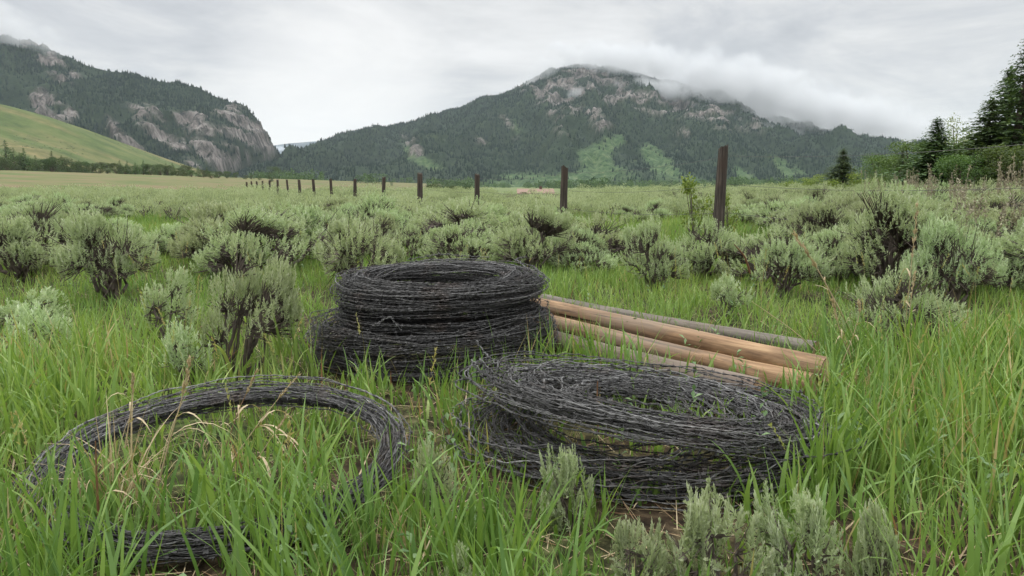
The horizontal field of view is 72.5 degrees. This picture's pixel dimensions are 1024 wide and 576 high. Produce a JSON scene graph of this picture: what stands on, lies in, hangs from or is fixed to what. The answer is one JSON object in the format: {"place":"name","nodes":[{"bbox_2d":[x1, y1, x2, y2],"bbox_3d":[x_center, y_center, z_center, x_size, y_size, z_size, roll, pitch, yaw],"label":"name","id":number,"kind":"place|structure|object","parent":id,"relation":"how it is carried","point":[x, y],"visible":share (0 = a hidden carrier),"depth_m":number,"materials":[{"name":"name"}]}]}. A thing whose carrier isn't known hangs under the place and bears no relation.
{"place":"outdoors","nodes":[
{"label":"outdoors","id":0,"kind":"place"},
{"bbox_2d":[0,104,224,176],"bbox_3d":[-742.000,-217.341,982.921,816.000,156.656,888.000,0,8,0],"label":"hill","id":1,"kind":"structure","parent":0,"point":[40,129],"depth_m":931.20,"materials":[{"name":"plant"}]},
{"bbox_2d":[0,36,279,173],"bbox_3d":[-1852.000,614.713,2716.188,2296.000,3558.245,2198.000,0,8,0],"label":"mountain","id":2,"kind":"structure","parent":0,"point":[258,138],"depth_m":2168.08,"materials":[{"name":"stone"}]},
{"bbox_2d":[0,170,1023,575],"bbox_3d":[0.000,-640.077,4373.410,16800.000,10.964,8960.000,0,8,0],"label":"ground","id":3,"kind":"structure","parent":0,"point":[12,178],"depth_m":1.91,"materials":[{"name":"plant"}]},
{"bbox_2d":[0,472,56,574],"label":"dry grass clump","id":4,"kind":"object","parent":3,"relation":"on","point":[10,523],"visible":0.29,"depth_m":1.32,"materials":[{"name":"plant"}]},
{"bbox_2d":[0,215,59,282],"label":"sagebrush","id":5,"kind":"object","parent":3,"relation":"on","point":[22,249],"visible":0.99,"depth_m":5.05,"materials":[{"name":"green plant"}]},
{"bbox_2d":[0,193,66,245],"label":"sagebrush","id":6,"kind":"object","parent":3,"relation":"on","point":[44,214],"visible":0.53,"depth_m":6.55,"materials":[{"name":"green plant"}]},
{"bbox_2d":[0,286,71,334],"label":"sagebrush","id":7,"kind":"object","parent":3,"relation":"on","point":[50,296],"visible":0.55,"depth_m":3.12,"materials":[{"name":"green plant"}]},
{"bbox_2d":[0,298,72,359],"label":"sagebrush","id":8,"kind":"object","parent":3,"relation":"on","point":[23,309],"visible":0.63,"depth_m":2.71,"materials":[{"name":"green plant"}]},
{"bbox_2d":[53,201,101,214],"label":"sagebrush","id":9,"kind":"object","parent":3,"relation":"on","point":[64,208],"visible":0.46,"depth_m":12.43,"materials":[{"name":"green plant"}]},
{"bbox_2d":[8,392,195,520],"bbox_3d":[-0.845,0.356,1.524,0.367,0.284,0.430,5,10,33],"label":"dry grass clump","id":10,"kind":"object","parent":3,"relation":"on","point":[131,483],"visible":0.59,"depth_m":1.54,"materials":[{"name":"plant"}]},
{"bbox_2d":[99,372,151,447],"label":"dry grass stalk","id":11,"kind":"object","parent":10,"relation":"on","point":[130,403],"visible":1,"depth_m":1.55,"materials":[{"name":"plant"}]},
{"bbox_2d":[44,203,160,303],"bbox_3d":[-2.369,-0.182,4.078,0.594,0.629,0.532,-3,9,-19],"label":"sagebrush","id":12,"kind":"object","parent":3,"relation":"on","point":[83,243],"visible":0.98,"depth_m":3.96,"materials":[{"name":"green plant"}]},
{"bbox_2d":[87,203,120,218],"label":"sagebrush","id":13,"kind":"object","parent":3,"relation":"on","point":[109,210],"visible":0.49,"depth_m":13.05,"materials":[{"name":"green plant"}]},
{"bbox_2d":[95,441,139,515],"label":"dry grass stalk","id":14,"kind":"object","parent":3,"relation":"on","point":[97,493],"visible":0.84,"depth_m":1.37,"materials":[{"name":"plant"}]},
{"bbox_2d":[102,194,135,214],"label":"sagebrush","id":15,"kind":"object","parent":3,"relation":"on","point":[116,201],"visible":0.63,"depth_m":13.71,"materials":[{"name":"green plant"}]},
{"bbox_2d":[110,233,167,262],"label":"sagebrush","id":16,"kind":"object","parent":3,"relation":"on","point":[161,240],"visible":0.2,"depth_m":6.37,"materials":[{"name":"green plant"}]},
{"bbox_2d":[142,221,189,259],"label":"sagebrush","id":17,"kind":"object","parent":3,"relation":"on","point":[169,230],"visible":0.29,"depth_m":6.67,"materials":[{"name":"green plant"}]},
{"bbox_2d":[140,265,200,339],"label":"sagebrush","id":18,"kind":"object","parent":3,"relation":"on","point":[176,291],"visible":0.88,"depth_m":3.12,"materials":[{"name":"green plant"}]},
{"bbox_2d":[159,317,212,387],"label":"sagebrush","id":19,"kind":"object","parent":3,"relation":"on","point":[183,338],"visible":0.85,"depth_m":2.37,"materials":[{"name":"green plant"}]},
{"bbox_2d":[155,354,233,494],"bbox_3d":[-0.672,0.292,1.471,0.186,0.309,0.047,-1,8,-9],"label":"dry grass stalk","id":20,"kind":"object","parent":3,"relation":"on","point":[184,383],"visible":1,"depth_m":1.47,"materials":[{"name":"plant"}]},
{"bbox_2d":[166,214,244,275],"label":"sagebrush","id":21,"kind":"object","parent":3,"relation":"on","point":[193,240],"visible":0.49,"depth_m":5.27,"materials":[{"name":"green plant"}]},
{"bbox_2d":[10,374,411,567],"bbox_3d":[-0.677,0.379,1.650,0.882,0.178,0.794,0,8,0],"label":"barbed wire coil","id":22,"kind":"object","parent":3,"relation":"on","point":[216,399],"visible":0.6,"depth_m":1.76,"materials":[{"name":"metal"}]},
{"bbox_2d":[173,197,271,259],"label":"sagebrush","id":23,"kind":"object","parent":3,"relation":"on","point":[205,209],"visible":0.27,"depth_m":6.08,"materials":[{"name":"green plant"}]},
{"bbox_2d":[189,202,307,277],"bbox_3d":[-1.986,-0.322,5.123,0.766,0.630,0.795,8,11,42],"label":"sagebrush","id":24,"kind":"object","parent":3,"relation":"on","point":[222,246],"visible":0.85,"depth_m":5.07,"materials":[{"name":"green plant"}]},
{"bbox_2d":[199,231,305,380],"bbox_3d":[-0.939,0.088,2.512,0.349,0.589,0.345,-1,8,-5],"label":"sagebrush","id":25,"kind":"object","parent":3,"relation":"on","point":[281,291],"visible":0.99,"depth_m":2.51,"materials":[{"name":"green plant"}]},
{"bbox_2d":[232,371,300,459],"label":"dry grass stalk","id":26,"kind":"object","parent":3,"relation":"on","point":[267,413],"visible":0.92,"depth_m":1.60,"materials":[{"name":"plant"}]},
{"bbox_2d":[235,198,333,267],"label":"sagebrush","id":27,"kind":"object","parent":3,"relation":"on","point":[292,230],"visible":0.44,"depth_m":5.92,"materials":[{"name":"green plant"}]},
{"bbox_2d":[273,202,346,259],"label":"sagebrush","id":28,"kind":"object","parent":3,"relation":"on","point":[314,213],"visible":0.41,"depth_m":6.53,"materials":[{"name":"green plant"}]},
{"bbox_2d":[313,211,406,287],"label":"sagebrush","id":29,"kind":"object","parent":3,"relation":"on","point":[336,253],"visible":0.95,"depth_m":4.58,"materials":[{"name":"green plant"}]},
{"bbox_2d":[344,213,404,244],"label":"sagebrush","id":30,"kind":"object","parent":3,"relation":"on","point":[385,223],"visible":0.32,"depth_m":7.07,"materials":[{"name":"green plant"}]},
{"bbox_2d":[347,190,404,223],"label":"sagebrush","id":31,"kind":"object","parent":3,"relation":"on","point":[378,202],"visible":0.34,"depth_m":8.38,"materials":[{"name":"green plant"}]},
{"bbox_2d":[347,502,448,572],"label":"dry grass clump","id":32,"kind":"object","parent":3,"relation":"on","point":[404,539],"visible":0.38,"depth_m":1.31,"materials":[{"name":"plant"}]},
{"bbox_2d":[381,223,433,258],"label":"sagebrush","id":33,"kind":"object","parent":3,"relation":"on","point":[413,239],"visible":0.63,"depth_m":6.63,"materials":[{"name":"green plant"}]},
{"bbox_2d":[303,298,557,383],"bbox_3d":[-0.318,0.211,2.923,1.097,0.318,1.026,7,11,39],"label":"barbed wire coil","id":34,"kind":"object","parent":3,"relation":"on","point":[382,340],"visible":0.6,"depth_m":2.53,"materials":[{"name":"metal"}]},
{"bbox_2d":[333,278,540,334],"bbox_3d":[-0.302,0.055,2.896,0.864,0.171,0.892,0,8,0],"label":"barbed wire coil","id":35,"kind":"object","parent":34,"relation":"on","point":[392,318],"visible":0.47,"depth_m":2.56,"materials":[{"name":"metal"}]},
{"bbox_2d":[329,252,549,313],"bbox_3d":[-0.292,-0.036,2.891,0.918,0.159,0.883,0,8,0],"label":"barbed wire coil","id":36,"kind":"object","parent":35,"relation":"on","point":[365,284],"visible":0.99,"depth_m":2.67,"materials":[{"name":"metal"}]},
{"bbox_2d":[410,438,458,513],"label":"sagebrush","id":37,"kind":"object","parent":3,"relation":"on","point":[428,449],"visible":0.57,"depth_m":1.48,"materials":[{"name":"green plant"}]},
{"bbox_2d":[414,219,498,264],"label":"sagebrush","id":38,"kind":"object","parent":3,"relation":"on","point":[442,240],"visible":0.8,"depth_m":5.53,"materials":[{"name":"green plant"}]},
{"bbox_2d":[432,541,484,575],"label":"sagebrush","id":39,"kind":"object","parent":3,"relation":"on","point":[459,557],"visible":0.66,"depth_m":1.18,"materials":[{"name":"green plant"}]},
{"bbox_2d":[405,196,513,238],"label":"sagebrush","id":40,"kind":"object","parent":3,"relation":"on","point":[458,212],"visible":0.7,"depth_m":6.91,"materials":[{"name":"green plant"}]},
{"bbox_2d":[423,217,511,261],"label":"sagebrush","id":41,"kind":"object","parent":3,"relation":"on","point":[475,234],"visible":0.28,"depth_m":5.98,"materials":[{"name":"green plant"}]},
{"bbox_2d":[449,195,506,220],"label":"sagebrush","id":42,"kind":"object","parent":3,"relation":"on","point":[501,210],"visible":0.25,"depth_m":8.96,"materials":[{"name":"green plant"}]},
{"bbox_2d":[0,178,1023,220],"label":"distant sagebrush","id":43,"kind":"object","parent":3,"relation":"on","point":[611,199],"visible":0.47,"depth_m":21.10,"materials":[{"name":"green plant"}]},
{"bbox_2d":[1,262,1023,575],"bbox_3d":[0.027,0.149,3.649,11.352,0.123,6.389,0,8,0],"label":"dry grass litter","id":44,"kind":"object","parent":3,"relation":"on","point":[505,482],"visible":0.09,"depth_m":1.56,"materials":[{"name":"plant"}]},
{"bbox_2d":[484,210,544,256],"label":"sagebrush","id":45,"kind":"object","parent":3,"relation":"on","point":[516,218],"visible":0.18,"depth_m":6.66,"materials":[{"name":"green plant"}]},
{"bbox_2d":[13,253,1023,575],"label":"forbs","id":46,"kind":"object","parent":3,"relation":"on","point":[693,393],"visible":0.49,"depth_m":1.59,"materials":[{"name":"green plant"}]},
{"bbox_2d":[491,198,583,270],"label":"sagebrush","id":47,"kind":"object","parent":3,"relation":"on","point":[525,243],"visible":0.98,"depth_m":5.37,"materials":[{"name":"green plant"}]},
{"bbox_2d":[231,168,870,188],"bbox_3d":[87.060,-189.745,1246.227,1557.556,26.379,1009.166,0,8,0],"label":"valley woods","id":48,"kind":"object","parent":3,"relation":"on","point":[740,180],"visible":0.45,"depth_m":875.23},
{"bbox_2d":[538,442,594,533],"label":"sagebrush","id":49,"kind":"object","parent":3,"relation":"on","point":[569,469],"visible":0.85,"depth_m":1.44,"materials":[{"name":"green plant"}]},
{"bbox_2d":[543,240,619,273],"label":"sagebrush","id":50,"kind":"object","parent":3,"relation":"on","point":[588,256],"visible":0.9,"depth_m":5.45,"materials":[{"name":"green plant"}]},
{"bbox_2d":[550,223,612,267],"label":"sagebrush","id":51,"kind":"object","parent":3,"relation":"on","point":[586,234],"visible":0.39,"depth_m":5.70,"materials":[{"name":"green plant"}]},
{"bbox_2d":[541,212,658,263],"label":"sagebrush","id":52,"kind":"object","parent":3,"relation":"on","point":[613,241],"visible":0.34,"depth_m":5.97,"materials":[{"name":"green plant"}]},
{"bbox_2d":[439,373,785,491],"bbox_3d":[0.253,0.363,1.920,0.915,0.123,0.904,0,8,0],"label":"barbed wire coil","id":53,"kind":"object","parent":3,"relation":"on","point":[660,457],"visible":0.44,"depth_m":1.69,"materials":[{"name":"metal"}]},
{"bbox_2d":[246,144,1023,243],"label":"wire fence","id":54,"kind":"object","parent":3,"relation":"on","point":[720,194],"visible":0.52,"depth_m":7.80,"materials":[{"name":"brown wood"}]},
{"bbox_2d":[508,323,765,396],"bbox_3d":[0.380,0.257,2.702,0.094,0.101,1.278,-7,11,-39],"label":"wooden pole","id":55,"kind":"object","parent":3,"relation":"on","point":[665,363],"visible":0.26,"depth_m":2.46,"materials":[{"name":"brown wood"}]},
{"bbox_2d":[622,205,653,222],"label":"sagebrush","id":56,"kind":"object","parent":3,"relation":"on","point":[638,215],"visible":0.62,"depth_m":11.85,"materials":[{"name":"green plant"}]},
{"bbox_2d":[609,513,667,575],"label":"sagebrush","id":57,"kind":"object","parent":3,"relation":"on","point":[657,555],"visible":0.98,"depth_m":1.19,"materials":[{"name":"green plant"}]},
{"bbox_2d":[614,213,691,289],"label":"sagebrush","id":58,"kind":"object","parent":3,"relation":"on","point":[662,260],"visible":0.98,"depth_m":4.64,"materials":[{"name":"green plant"}]},
{"bbox_2d":[473,364,838,513],"bbox_3d":[0.387,0.376,1.942,1.003,0.170,0.933,0,8,0],"label":"barbed wire coil","id":59,"kind":"object","parent":3,"relation":"on","point":[662,496],"visible":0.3,"depth_m":1.63,"materials":[{"name":"metal"}]},
{"bbox_2d":[423,340,867,463],"bbox_3d":[0.286,0.304,1.929,1.345,0.288,0.973,0,8,0],"label":"barbed wire coil","id":60,"kind":"object","parent":59,"relation":"on","point":[527,390],"visible":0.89,"depth_m":1.71,"materials":[{"name":"metal"}]},
{"bbox_2d":[644,197,670,219],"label":"sagebrush","id":61,"kind":"object","parent":3,"relation":"on","point":[654,208],"visible":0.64,"depth_m":12.45,"materials":[{"name":"green plant"}]},
{"bbox_2d":[533,314,819,395],"bbox_3d":[0.460,0.220,2.958,0.095,0.107,1.677,-7,11,-40],"label":"wooden pole","id":62,"kind":"object","parent":3,"relation":"on","point":[725,362],"visible":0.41,"depth_m":2.66,"materials":[{"name":"brown wood"}]},
{"bbox_2d":[533,298,829,382],"bbox_3d":[0.474,0.162,3.040,0.087,0.108,1.838,-7,11,-39],"label":"wooden pole","id":63,"kind":"object","parent":62,"relation":"on","point":[750,350],"visible":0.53,"depth_m":2.71,"materials":[{"name":"brown wood"}]},
{"bbox_2d":[539,294,820,353],"bbox_3d":[0.686,0.156,3.381,0.069,0.089,1.664,-6,10,-37],"label":"wooden pole","id":64,"kind":"object","parent":3,"relation":"on","point":[732,332],"visible":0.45,"depth_m":3.06,"materials":[{"name":"grey wood"}]},
{"bbox_2d":[678,172,713,240],"bbox_3d":[2.241,-0.985,8.528,0.435,0.870,0.459,-3,9,-23],"label":"young willow","id":65,"kind":"object","parent":3,"relation":"on","point":[687,186],"visible":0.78,"depth_m":8.53,"materials":[{"name":"green plant"}]},
{"bbox_2d":[670,215,745,280],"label":"sagebrush","id":66,"kind":"object","parent":3,"relation":"on","point":[702,261],"visible":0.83,"depth_m":5.23,"materials":[{"name":"green plant"}]},
{"bbox_2d":[652,477,775,575],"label":"sagebrush","id":67,"kind":"object","parent":3,"relation":"on","point":[699,529],"visible":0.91,"depth_m":1.19,"materials":[{"name":"green plant"}]},
{"bbox_2d":[724,190,739,233],"bbox_3d":[2.727,-0.908,8.750,0.240,0.651,0.253,-3,9,-23],"label":"young willow","id":68,"kind":"object","parent":3,"relation":"on","point":[728,222],"visible":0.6,"depth_m":8.74,"materials":[{"name":"green plant"}]},
{"bbox_2d":[710,270,755,316],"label":"sagebrush","id":69,"kind":"object","parent":3,"relation":"on","point":[723,289],"visible":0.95,"depth_m":3.63,"materials":[{"name":"green plant"}]},
{"bbox_2d":[712,221,841,284],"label":"sagebrush","id":70,"kind":"object","parent":3,"relation":"on","point":[749,246],"visible":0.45,"depth_m":5.08,"materials":[{"name":"green plant"}]},
{"bbox_2d":[751,197,823,230],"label":"sagebrush","id":71,"kind":"object","parent":3,"relation":"on","point":[771,205],"visible":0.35,"depth_m":9.99,"materials":[{"name":"green plant"}]},
{"bbox_2d":[749,234,831,297],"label":"sagebrush","id":72,"kind":"object","parent":3,"relation":"on","point":[798,259],"visible":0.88,"depth_m":4.33,"materials":[{"name":"green plant"}]},
{"bbox_2d":[767,203,821,236],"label":"sagebrush","id":73,"kind":"object","parent":3,"relation":"on","point":[781,216],"visible":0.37,"depth_m":9.34,"materials":[{"name":"green plant"}]},
{"bbox_2d":[750,480,846,575],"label":"sagebrush","id":74,"kind":"object","parent":3,"relation":"on","point":[806,514],"visible":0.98,"depth_m":1.20,"materials":[{"name":"green plant"}]},
{"bbox_2d":[775,193,861,245],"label":"sagebrush","id":75,"kind":"object","parent":3,"relation":"on","point":[827,220],"visible":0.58,"depth_m":6.19,"materials":[{"name":"green plant"}]},
{"bbox_2d":[801,181,837,203],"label":"sagebrush","id":76,"kind":"object","parent":3,"relation":"on","point":[814,193],"visible":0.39,"depth_m":13.55,"materials":[{"name":"green plant"}]},
{"bbox_2d":[792,230,857,343],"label":"dry grass stalk","id":77,"kind":"object","parent":3,"relation":"on","point":[805,248],"visible":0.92,"depth_m":2.51,"materials":[{"name":"plant"}]},
{"bbox_2d":[802,223,870,283],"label":"sagebrush","id":78,"kind":"object","parent":3,"relation":"on","point":[821,240],"visible":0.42,"depth_m":5.11,"materials":[{"name":"green plant"}]},
{"bbox_2d":[819,148,858,190],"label":"conifer tree","id":79,"kind":"object","parent":3,"relation":"on","point":[840,173],"visible":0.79,"depth_m":58.91,"materials":[{"name":"green plant"}]},
{"bbox_2d":[832,193,871,212],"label":"sagebrush","id":80,"kind":"object","parent":3,"relation":"on","point":[856,198],"visible":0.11,"depth_m":10.44,"materials":[{"name":"green plant"}]},
{"bbox_2d":[836,201,873,215],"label":"sagebrush","id":81,"kind":"object","parent":3,"relation":"on","point":[857,208],"visible":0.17,"depth_m":9.51,"materials":[{"name":"green plant"}]},
{"bbox_2d":[843,498,899,575],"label":"sagebrush","id":82,"kind":"object","parent":3,"relation":"on","point":[866,548],"visible":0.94,"depth_m":1.19,"materials":[{"name":"green plant"}]},
{"bbox_2d":[853,153,908,181],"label":"leafy tree","id":83,"kind":"object","parent":3,"relation":"on","point":[875,167],"visible":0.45,"depth_m":78.58,"materials":[{"name":"green plant"}]},
{"bbox_2d":[834,173,973,292],"bbox_3d":[2.385,-0.308,4.418,0.895,0.834,0.736,-5,10,-30],"label":"sagebrush","id":84,"kind":"object","parent":3,"relation":"on","point":[882,232],"visible":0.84,"depth_m":4.27,"materials":[{"name":"green plant"}]},
{"bbox_2d":[836,257,972,347],"bbox_3d":[1.665,0.094,2.975,0.548,0.455,0.432,2,9,13],"label":"sagebrush","id":85,"kind":"object","parent":3,"relation":"on","point":[877,295],"visible":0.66,"depth_m":2.94,"materials":[{"name":"green plant"}]},
{"bbox_2d":[870,139,942,182],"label":"leafy tree","id":86,"kind":"object","parent":3,"relation":"on","point":[905,146],"visible":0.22,"depth_m":64.97,"materials":[{"name":"green plant"}]},
{"bbox_2d":[896,201,918,336],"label":"dry grass stalk","id":87,"kind":"object","parent":3,"relation":"on","point":[914,232],"visible":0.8,"depth_m":2.76,"materials":[{"name":"plant"}]},
{"bbox_2d":[879,116,983,187],"bbox_3d":[19.643,-5.970,32.224,5.344,3.888,5.274,2,9,13],"label":"conifer tree","id":88,"kind":"object","parent":3,"relation":"on","point":[931,158],"visible":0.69,"depth_m":32.23,"materials":[{"name":"green plant"}]},
{"bbox_2d":[922,163,970,209],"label":"sagebrush","id":89,"kind":"object","parent":3,"relation":"on","point":[934,196],"visible":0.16,"depth_m":9.85,"materials":[{"name":"green plant"}]},
{"bbox_2d":[899,211,1008,312],"bbox_3d":[2.494,-0.131,3.952,0.478,0.615,0.534,-8,11,-43],"label":"sagebrush","id":90,"kind":"object","parent":3,"relation":"on","point":[932,244],"visible":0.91,"depth_m":3.87,"materials":[{"name":"green plant"}]},
{"bbox_2d":[935,113,973,151],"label":"aspen tree","id":91,"kind":"object","parent":3,"relation":"on","point":[956,130],"visible":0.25,"depth_m":72.66,"materials":[{"name":"green plant"}]},
{"bbox_2d":[931,152,995,187],"bbox_3d":[19.063,-4.744,29.546,2.405,1.967,2.344,6,11,38],"label":"leafy tree","id":92,"kind":"object","parent":3,"relation":"on","point":[961,161],"visible":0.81,"depth_m":29.34,"materials":[{"name":"green plant"}]},
{"bbox_2d":[938,252,1002,297],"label":"sagebrush","id":93,"kind":"object","parent":3,"relation":"on","point":[972,287],"visible":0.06,"depth_m":4.22,"materials":[{"name":"green plant"}]},
{"bbox_2d":[930,185,1023,237],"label":"sagebrush","id":94,"kind":"object","parent":3,"relation":"on","point":[994,208],"visible":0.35,"depth_m":7.29,"materials":[{"name":"green plant"}]},
{"bbox_2d":[951,97,1023,182],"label":"conifer tree","id":95,"kind":"object","parent":3,"relation":"on","point":[987,138],"visible":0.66,"depth_m":35.97,"materials":[{"name":"green plant"}]},
{"bbox_2d":[951,178,1023,264],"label":"sagebrush","id":96,"kind":"object","parent":3,"relation":"on","point":[984,223],"visible":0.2,"depth_m":5.16,"materials":[{"name":"green plant"}]},
{"bbox_2d":[951,66,1023,169],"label":"conifer tree","id":97,"kind":"object","parent":3,"relation":"on","point":[1007,73],"visible":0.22,"depth_m":48.53,"materials":[{"name":"green plant"}]},
{"bbox_2d":[960,233,1023,292],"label":"sagebrush","id":98,"kind":"object","parent":3,"relation":"on","point":[1016,271],"visible":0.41,"depth_m":4.45,"materials":[{"name":"green plant"}]},
{"bbox_2d":[962,177,1023,212],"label":"sagebrush","id":99,"kind":"object","parent":3,"relation":"on","point":[972,193],"visible":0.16,"depth_m":9.88,"materials":[{"name":"green plant"}]},
{"bbox_2d":[964,39,1023,186],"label":"conifer tree","id":100,"kind":"object","parent":3,"relation":"on","point":[1017,132],"visible":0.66,"depth_m":35.01,"materials":[{"name":"green plant"}]},
{"bbox_2d":[967,144,1023,186],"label":"leafy tree","id":101,"kind":"object","parent":3,"relation":"on","point":[994,154],"visible":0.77,"depth_m":28.30,"materials":[{"name":"green plant"}]},
{"bbox_2d":[982,154,1023,208],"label":"sagebrush","id":102,"kind":"object","parent":3,"relation":"on","point":[1000,179],"visible":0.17,"depth_m":9.52,"materials":[{"name":"green plant"}]},
{"bbox_2d":[988,222,1023,266],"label":"sagebrush","id":103,"kind":"object","parent":3,"relation":"on","point":[1018,250],"visible":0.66,"depth_m":4.45,"materials":[{"name":"green plant"}]},
{"bbox_2d":[0,0,1023,145],"label":"sky","id":104,"kind":"structure","parent":0,"point":[308,70],"materials":[{"name":"white"}]},
{"bbox_2d":[229,63,928,186],"bbox_3d":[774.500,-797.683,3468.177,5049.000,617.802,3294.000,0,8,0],"label":"mountain","id":105,"kind":"structure","parent":0,"point":[594,158],"depth_m":2551.53,"materials":[{"name":"plant"}]},
{"bbox_2d":[0,33,927,185],"bbox_3d":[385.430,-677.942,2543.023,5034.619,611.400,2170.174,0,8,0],"label":"conifer forest","id":106,"kind":"object","parent":105,"relation":"on","point":[223,104],"visible":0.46,"depth_m":2415.15,"materials":[{"name":"plant"}]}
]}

